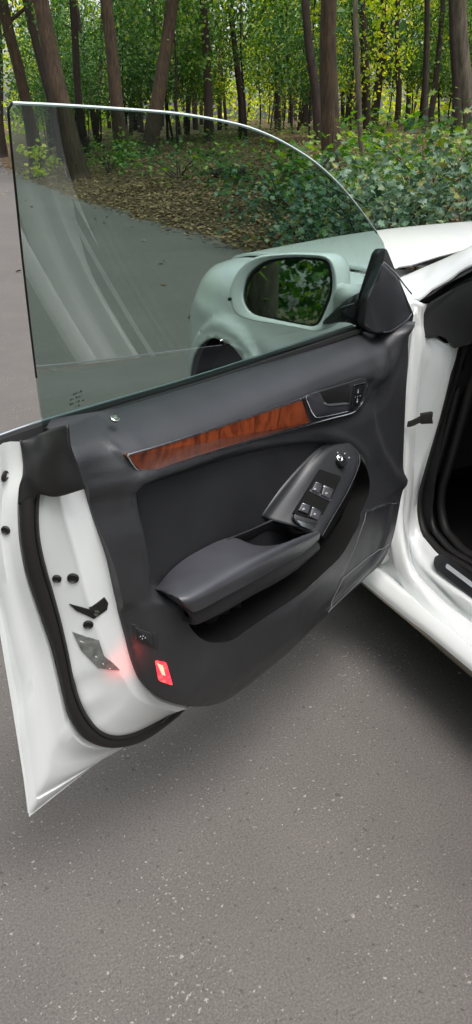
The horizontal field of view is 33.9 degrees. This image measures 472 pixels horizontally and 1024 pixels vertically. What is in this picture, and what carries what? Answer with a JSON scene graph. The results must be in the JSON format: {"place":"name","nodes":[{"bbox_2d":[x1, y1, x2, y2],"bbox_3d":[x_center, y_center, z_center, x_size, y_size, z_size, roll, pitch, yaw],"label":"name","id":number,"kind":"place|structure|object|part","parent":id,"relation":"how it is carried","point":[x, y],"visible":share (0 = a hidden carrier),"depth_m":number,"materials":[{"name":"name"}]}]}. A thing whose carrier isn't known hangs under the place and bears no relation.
{"place":"outdoors","nodes":[
{"label":"outdoors","id":0,"kind":"place"},
{"bbox_2d":[3,0,462,120],"label":"sky","id":1,"kind":"structure","parent":0,"point":[381,104],"materials":[{"name":"white"}]},
{"bbox_2d":[0,140,471,1023],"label":"road","id":2,"kind":"structure","parent":0,"point":[256,884],"depth_m":1.61,"materials":[{"name":"grey asphalt"}]},
{"bbox_2d":[0,101,471,815],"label":"car","id":3,"kind":"object","parent":2,"relation":"on","point":[278,473],"visible":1,"depth_m":1.36,"materials":[{"name":"white paint"}]},
{"bbox_3d":[-0.043,-0.163,1.444,0.474,1.046,1.109,19,33,33],"label":"door","id":4,"kind":"part","parent":3,"relation":"part of","materials":[{"name":"white paint"}]},
{"bbox_2d":[82,637,461,1014],"bbox_3d":[0.171,0.482,1.895,2.890,0.006,2.798,-12,29,-23],"label":"road grit","id":5,"kind":"object","parent":2,"relation":"on","point":[352,915],"visible":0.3,"depth_m":1.47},
{"bbox_2d":[0,119,471,271],"bbox_3d":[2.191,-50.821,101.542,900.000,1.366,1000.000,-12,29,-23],"label":"forest floor","id":6,"kind":"structure","parent":0,"point":[18,138],"depth_m":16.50,"materials":[{"name":"green plant"}]},
{"bbox_2d":[0,0,45,166],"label":"tree","id":7,"kind":"object","parent":6,"relation":"on","point":[7,19],"visible":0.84,"depth_m":21.12,"materials":[{"name":"brown plant"}]},
{"bbox_2d":[7,32,40,115],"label":"sapling","id":8,"kind":"object","parent":6,"relation":"on","point":[29,63],"depth_m":40.39,"materials":[{"name":"green plant"}]},
{"bbox_2d":[3,30,45,140],"bbox_3d":[-10.265,-21.587,38.916,3.722,5.625,3.585,15,35,31],"label":"sapling","id":9,"kind":"object","parent":6,"relation":"on","point":[6,57],"visible":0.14,"depth_m":38.73,"materials":[{"name":"green plant"}]},
{"bbox_2d":[3,61,45,136],"bbox_3d":[-9.994,-20.626,38.930,3.362,3.833,3.304,3,27,5],"label":"sapling","id":10,"kind":"object","parent":6,"relation":"on","point":[36,115],"visible":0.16,"depth_m":38.88,"materials":[{"name":"green plant"}]},
{"bbox_2d":[0,0,54,157],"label":"tree","id":11,"kind":"object","parent":6,"relation":"on","point":[3,150],"visible":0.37,"depth_m":28.02,"materials":[{"name":"brown plant"}]},
{"bbox_2d":[15,136,63,179],"bbox_3d":[-4.783,-8.479,18.623,0.892,1.036,1.252,19,32,32],"label":"bush","id":12,"kind":"object","parent":6,"relation":"on","point":[39,172],"visible":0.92,"depth_m":18.54,"materials":[{"name":"green plant"}]},
{"bbox_2d":[2,0,90,163],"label":"tree","id":13,"kind":"object","parent":6,"relation":"on","point":[29,15],"visible":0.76,"depth_m":20.22,"materials":[{"name":"brown plant"}]},
{"bbox_2d":[0,3,97,154],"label":"sapling","id":14,"kind":"object","parent":6,"relation":"on","point":[36,85],"visible":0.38,"depth_m":25.09,"materials":[{"name":"green plant"}]},
{"bbox_2d":[0,6,106,124],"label":"sapling","id":15,"kind":"object","parent":6,"relation":"on","point":[59,19],"visible":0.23,"depth_m":26.31,"materials":[{"name":"green plant"}]},
{"bbox_2d":[32,0,89,180],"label":"tree","id":16,"kind":"object","parent":6,"relation":"on","point":[72,147],"visible":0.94,"depth_m":16.34,"materials":[{"name":"brown plant"}]},
{"bbox_2d":[7,0,121,121],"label":"sapling","id":17,"kind":"object","parent":6,"relation":"on","point":[53,1],"visible":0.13,"depth_m":31.31,"materials":[{"name":"green plant"}]},
{"bbox_2d":[53,0,100,145],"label":"tree","id":18,"kind":"object","parent":6,"relation":"on","point":[95,129],"visible":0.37,"depth_m":28.80,"materials":[{"name":"brown plant"}]},
{"bbox_2d":[69,0,90,155],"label":"tree","id":19,"kind":"object","parent":6,"relation":"on","point":[81,126],"visible":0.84,"depth_m":22.26,"materials":[{"name":"brown plant"}]},
{"bbox_2d":[55,0,107,141],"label":"sapling","id":20,"kind":"object","parent":6,"relation":"on","point":[83,15],"visible":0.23,"depth_m":30.03,"materials":[{"name":"green plant"}]},
{"bbox_2d":[61,24,106,123],"bbox_3d":[-7.401,-20.019,36.014,3.197,5.006,3.079,-16,28,-35],"label":"sapling","id":21,"kind":"object","parent":6,"relation":"on","point":[93,81],"visible":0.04,"depth_m":36.02,"materials":[{"name":"green plant"}]},
{"bbox_2d":[51,0,123,118],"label":"sapling","id":22,"kind":"object","parent":6,"relation":"on","point":[93,5],"visible":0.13,"depth_m":33.27,"materials":[{"name":"green plant"}]},
{"bbox_2d":[56,15,145,140],"bbox_3d":[-5.638,-18.030,32.206,4.518,5.071,4.428,-10,29,-20],"label":"sapling","id":23,"kind":"object","parent":6,"relation":"on","point":[101,119],"visible":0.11,"depth_m":32.11,"materials":[{"name":"green plant"}]},
{"bbox_2d":[74,110,149,175],"bbox_3d":[-2.852,-8.324,17.593,1.878,1.466,2.181,1,27,2],"label":"bush","id":24,"kind":"object","parent":6,"relation":"on","point":[90,162],"visible":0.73,"depth_m":17.48,"materials":[{"name":"green plant"}]},
{"bbox_2d":[100,0,133,165],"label":"tree","id":25,"kind":"object","parent":6,"relation":"on","point":[115,90],"visible":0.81,"depth_m":18.02,"materials":[{"name":"brown plant"}]},
{"bbox_2d":[57,7,180,129],"bbox_3d":[-3.571,-14.216,25.393,4.211,4.280,4.156,-22,34,-36],"label":"sapling","id":26,"kind":"object","parent":6,"relation":"on","point":[123,84],"visible":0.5,"depth_m":25.00,"materials":[{"name":"green plant"}]},
{"bbox_2d":[95,1,163,108],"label":"sapling","id":27,"kind":"object","parent":6,"relation":"on","point":[138,44],"visible":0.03,"depth_m":40.60,"materials":[{"name":"green plant"}]},
{"bbox_2d":[88,0,221,111],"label":"sapling","id":28,"kind":"object","parent":6,"relation":"on","point":[134,63],"visible":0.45,"depth_m":24.15,"materials":[{"name":"green plant"}]},
{"bbox_2d":[80,0,230,140],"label":"sapling","id":29,"kind":"object","parent":6,"relation":"on","point":[143,64],"visible":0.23,"depth_m":24.96,"materials":[{"name":"green plant"}]},
{"bbox_2d":[85,0,227,140],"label":"sapling","id":30,"kind":"object","parent":6,"relation":"on","point":[134,45],"visible":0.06,"depth_m":26.49,"materials":[{"name":"green plant"}]},
{"bbox_2d":[141,0,178,156],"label":"tree","id":31,"kind":"object","parent":6,"relation":"on","point":[152,128],"visible":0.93,"depth_m":19.94,"materials":[{"name":"brown plant"}]},
{"bbox_2d":[95,0,236,134],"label":"sapling","id":32,"kind":"object","parent":6,"relation":"on","point":[177,42],"visible":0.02,"depth_m":27.15,"materials":[{"name":"green plant"}]},
{"bbox_2d":[125,1,215,126],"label":"sapling","id":33,"kind":"object","parent":6,"relation":"on","point":[169,85],"visible":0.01,"depth_m":36.11,"materials":[{"name":"green plant"}]},
{"bbox_2d":[112,0,244,151],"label":"sapling","id":34,"kind":"object","parent":6,"relation":"on","point":[209,5],"visible":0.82,"depth_m":20.55,"materials":[{"name":"green plant"}]},
{"bbox_2d":[112,137,251,178],"bbox_3d":[-0.968,-6.802,15.087,2.591,0.920,2.348,4,27,9],"label":"bush","id":35,"kind":"object","parent":6,"relation":"on","point":[187,167],"visible":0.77,"depth_m":15.03,"materials":[{"name":"green plant"}]},
{"bbox_2d":[184,11,192,135],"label":"tree","id":36,"kind":"object","parent":6,"relation":"on","point":[187,121],"visible":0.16,"depth_m":30.24,"materials":[{"name":"brown plant"}]},
{"bbox_2d":[171,44,213,127],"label":"sapling","id":37,"kind":"object","parent":6,"relation":"on","point":[185,103],"visible":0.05,"depth_m":42.00,"materials":[{"name":"green plant"}]},
{"bbox_2d":[156,0,244,112],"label":"sapling","id":38,"kind":"object","parent":6,"relation":"on","point":[219,58],"visible":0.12,"depth_m":27.74,"materials":[{"name":"green plant"}]},
{"bbox_2d":[178,22,235,112],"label":"sapling","id":39,"kind":"object","parent":6,"relation":"on","point":[214,74],"visible":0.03,"depth_m":41.92,"materials":[{"name":"green plant"}]},
{"bbox_2d":[200,0,214,142],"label":"tree","id":40,"kind":"object","parent":6,"relation":"on","point":[208,109],"visible":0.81,"depth_m":23.62,"materials":[{"name":"brown plant"}]},
{"bbox_2d":[170,2,247,114],"bbox_3d":[-0.859,-14.391,25.241,2.716,4.317,2.961,9,28,18],"label":"sapling","id":41,"kind":"object","parent":6,"relation":"on","point":[216,72],"visible":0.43,"depth_m":25.08,"materials":[{"name":"green plant"}]},
{"bbox_2d":[210,166,246,177],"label":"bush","id":42,"kind":"object","parent":6,"relation":"on","point":[243,172],"visible":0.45,"depth_m":14.38,"materials":[{"name":"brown plant"}]},
{"bbox_2d":[1,0,471,147],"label":"trunks","id":43,"kind":"object","parent":6,"relation":"on","point":[304,115],"depth_m":43.17,"materials":[{"name":"brown wood"}]},
{"bbox_2d":[177,0,300,138],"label":"sapling","id":44,"kind":"object","parent":6,"relation":"on","point":[240,41],"visible":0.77,"depth_m":23.20,"materials":[{"name":"green plant"}]},
{"bbox_2d":[21,108,465,191],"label":"undergrowth","id":45,"kind":"object","parent":6,"relation":"on","point":[274,148],"visible":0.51,"depth_m":18.42,"materials":[{"name":"green plant"}]},
{"bbox_2d":[226,0,263,138],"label":"tree","id":46,"kind":"object","parent":6,"relation":"on","point":[237,68],"visible":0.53,"depth_m":24.45,"materials":[{"name":"brown plant"}]},
{"bbox_2d":[221,2,297,128],"bbox_3d":[1.110,-19.442,32.996,3.822,5.954,3.560,14,30,25],"label":"sapling","id":47,"kind":"object","parent":6,"relation":"on","point":[251,78],"visible":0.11,"depth_m":33.39,"materials":[{"name":"green plant"}]},
{"bbox_2d":[195,137,328,215],"bbox_3d":[0.380,-4.498,10.517,2.458,1.083,1.759,-36,44,-49],"label":"bush","id":48,"kind":"object","parent":6,"relation":"on","point":[228,170],"visible":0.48,"depth_m":10.57,"materials":[{"name":"green plant"}]},
{"bbox_2d":[220,0,317,128],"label":"sapling","id":49,"kind":"object","parent":6,"relation":"on","point":[273,56],"visible":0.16,"depth_m":31.01,"materials":[{"name":"green plant"}]},
{"bbox_2d":[237,3,302,123],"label":"sapling","id":50,"kind":"object","parent":6,"relation":"on","point":[264,73],"visible":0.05,"depth_m":43.52,"materials":[{"name":"green plant"}]},
{"bbox_2d":[243,0,298,130],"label":"tree","id":51,"kind":"object","parent":6,"relation":"on","point":[277,111],"visible":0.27,"depth_m":29.14,"materials":[{"name":"brown plant"}]},
{"bbox_2d":[242,3,315,128],"bbox_3d":[1.837,-18.047,31.368,3.521,4.965,3.391,8,30,5],"label":"sapling","id":52,"kind":"object","parent":6,"relation":"on","point":[265,100],"visible":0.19,"depth_m":31.64,"materials":[{"name":"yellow plant"}]},
{"bbox_2d":[213,0,358,133],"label":"sapling","id":53,"kind":"object","parent":6,"relation":"on","point":[283,61],"visible":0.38,"depth_m":25.51,"materials":[{"name":"green plant"}]},
{"bbox_2d":[197,139,387,246],"bbox_3d":[0.682,-3.141,8.182,2.076,1.446,2.086,16,31,28],"label":"bush","id":54,"kind":"object","parent":6,"relation":"on","point":[256,201],"visible":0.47,"depth_m":8.18,"materials":[{"name":"green plant"}]},
{"bbox_2d":[243,197,354,271],"bbox_3d":[0.635,-2.077,6.471,1.109,1.062,1.158,-12,29,-23],"label":"bush","id":55,"kind":"object","parent":6,"relation":"on","point":[318,223],"visible":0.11,"depth_m":6.27,"materials":[{"name":"green plant"}]},
{"bbox_2d":[242,0,371,130],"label":"sapling","id":56,"kind":"object","parent":6,"relation":"on","point":[301,68],"visible":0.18,"depth_m":26.92,"materials":[{"name":"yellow plant"}]},
{"bbox_2d":[301,0,320,144],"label":"tree","id":57,"kind":"object","parent":6,"relation":"on","point":[312,71],"visible":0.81,"depth_m":18.99,"materials":[{"name":"brown plant"}]},
{"bbox_2d":[246,0,377,141],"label":"sapling","id":58,"kind":"object","parent":6,"relation":"on","point":[307,99],"visible":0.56,"depth_m":20.11,"materials":[{"name":"green plant"}]},
{"bbox_2d":[319,0,343,171],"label":"tree","id":59,"kind":"object","parent":6,"relation":"on","point":[329,96],"visible":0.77,"depth_m":12.97,"materials":[{"name":"brown plant"}]},
{"bbox_2d":[300,0,389,123],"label":"sapling","id":60,"kind":"object","parent":6,"relation":"on","point":[343,53],"visible":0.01,"depth_m":35.48,"materials":[{"name":"green plant"}]},
{"bbox_2d":[245,122,454,238],"bbox_3d":[1.325,-3.417,8.498,2.582,1.591,2.581,-12,29,-23],"label":"bush","id":61,"kind":"object","parent":6,"relation":"on","point":[287,170],"visible":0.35,"depth_m":8.15,"materials":[{"name":"green plant"}]},
{"bbox_2d":[283,0,418,137],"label":"sapling","id":62,"kind":"object","parent":6,"relation":"on","point":[381,19],"visible":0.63,"depth_m":19.85,"materials":[{"name":"green plant"}]},
{"bbox_2d":[255,141,448,247],"bbox_3d":[1.078,-2.706,7.202,1.705,1.368,1.805,5,27,10],"label":"bush","id":63,"kind":"object","parent":6,"relation":"on","point":[280,228],"visible":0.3,"depth_m":7.03,"materials":[{"name":"green plant"}]},
{"bbox_2d":[316,0,392,121],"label":"sapling","id":64,"kind":"object","parent":6,"relation":"on","point":[360,53],"visible":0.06,"depth_m":33.52,"materials":[{"name":"green plant"}]},
{"bbox_2d":[345,0,371,126],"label":"tree","id":65,"kind":"object","parent":6,"relation":"on","point":[347,113],"visible":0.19,"depth_m":31.46,"materials":[{"name":"brown plant"}]},
{"bbox_2d":[312,0,405,125],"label":"sapling","id":66,"kind":"object","parent":6,"relation":"on","point":[373,38],"visible":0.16,"depth_m":30.15,"materials":[{"name":"green plant"}]},
{"bbox_2d":[358,0,372,139],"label":"tree","id":67,"kind":"object","parent":6,"relation":"on","point":[365,111],"visible":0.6,"depth_m":20.64,"materials":[{"name":"brown plant"}]},
{"bbox_2d":[337,0,394,102],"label":"sapling","id":68,"kind":"object","parent":6,"relation":"on","point":[376,56],"visible":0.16,"depth_m":31.10,"materials":[{"name":"green plant"}]},
{"bbox_2d":[264,135,471,271],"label":"bush","id":69,"kind":"object","parent":6,"relation":"on","point":[386,208],"visible":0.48,"depth_m":6.45,"materials":[{"name":"green plant"}]},
{"bbox_2d":[333,0,405,186],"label":"tree","id":70,"kind":"object","parent":6,"relation":"on","point":[402,24],"visible":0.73,"depth_m":9.92,"materials":[{"name":"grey plant"}]},
{"bbox_2d":[296,115,471,269],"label":"bush","id":71,"kind":"object","parent":6,"relation":"on","point":[438,193],"visible":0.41,"depth_m":6.30,"materials":[{"name":"green plant"}]},
{"bbox_2d":[310,108,471,269],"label":"bush","id":72,"kind":"object","parent":6,"relation":"on","point":[421,184],"visible":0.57,"depth_m":5.98,"materials":[{"name":"green plant"}]},
{"bbox_2d":[360,1,433,124],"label":"sapling","id":73,"kind":"object","parent":6,"relation":"on","point":[394,50],"visible":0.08,"depth_m":32.15,"materials":[{"name":"green plant"}]},
{"bbox_2d":[394,0,401,127],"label":"tree","id":74,"kind":"object","parent":6,"relation":"on","point":[398,104],"visible":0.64,"depth_m":27.42,"materials":[{"name":"brown plant"}]},
{"bbox_2d":[325,79,471,224],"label":"bush","id":75,"kind":"object","parent":6,"relation":"on","point":[425,151],"visible":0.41,"depth_m":8.13,"materials":[{"name":"green plant"}]},
{"bbox_2d":[368,1,438,118],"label":"sapling","id":76,"kind":"object","parent":6,"relation":"on","point":[406,74],"visible":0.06,"depth_m":34.15,"materials":[{"name":"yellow plant"}]},
{"bbox_2d":[368,0,448,113],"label":"sapling","id":77,"kind":"object","parent":6,"relation":"on","point":[393,79],"visible":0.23,"depth_m":31.72,"materials":[{"name":"green plant"}]},
{"bbox_2d":[348,106,471,227],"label":"bush","id":78,"kind":"object","parent":6,"relation":"on","point":[457,169],"visible":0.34,"depth_m":6.47,"materials":[{"name":"green plant"}]},
{"bbox_2d":[373,0,471,125],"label":"sapling","id":79,"kind":"object","parent":6,"relation":"on","point":[413,42],"visible":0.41,"depth_m":27.85,"materials":[{"name":"green plant"}]},
{"bbox_2d":[420,0,429,133],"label":"tree","id":80,"kind":"object","parent":6,"relation":"on","point":[425,84],"visible":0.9,"depth_m":22.88,"materials":[{"name":"brown plant"}]},
{"bbox_2d":[405,0,445,128],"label":"tree","id":81,"kind":"object","parent":6,"relation":"on","point":[432,104],"visible":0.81,"depth_m":24.48,"materials":[{"name":"brown plant"}]},
{"bbox_2d":[390,0,471,105],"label":"sapling","id":82,"kind":"object","parent":6,"relation":"on","point":[432,41],"visible":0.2,"depth_m":29.02,"materials":[{"name":"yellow plant"}]},
{"bbox_2d":[400,0,468,121],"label":"sapling","id":83,"kind":"object","parent":6,"relation":"on","point":[431,6],"visible":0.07,"depth_m":30.59,"materials":[{"name":"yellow plant"}]},
{"bbox_2d":[407,4,471,123],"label":"sapling","id":84,"kind":"object","parent":6,"relation":"on","point":[449,95],"visible":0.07,"depth_m":31.05,"materials":[{"name":"green plant"}]},
{"bbox_2d":[430,51,451,105],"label":"sapling","id":85,"kind":"object","parent":6,"relation":"on","point":[444,97],"visible":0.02,"depth_m":37.79,"materials":[{"name":"green plant"}]},
{"bbox_2d":[416,0,471,99],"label":"sapling","id":86,"kind":"object","parent":6,"relation":"on","point":[447,86],"visible":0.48,"depth_m":24.51,"materials":[{"name":"green plant"}]},
{"bbox_2d":[448,0,461,136],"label":"tree","id":87,"kind":"object","parent":6,"relation":"on","point":[457,113],"visible":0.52,"depth_m":17.64,"materials":[{"name":"brown plant"}]},
{"bbox_2d":[454,0,471,175],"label":"tree","id":88,"kind":"object","parent":6,"relation":"on","point":[463,53],"visible":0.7,"depth_m":8.74,"materials":[{"name":"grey plant"}]}
]}

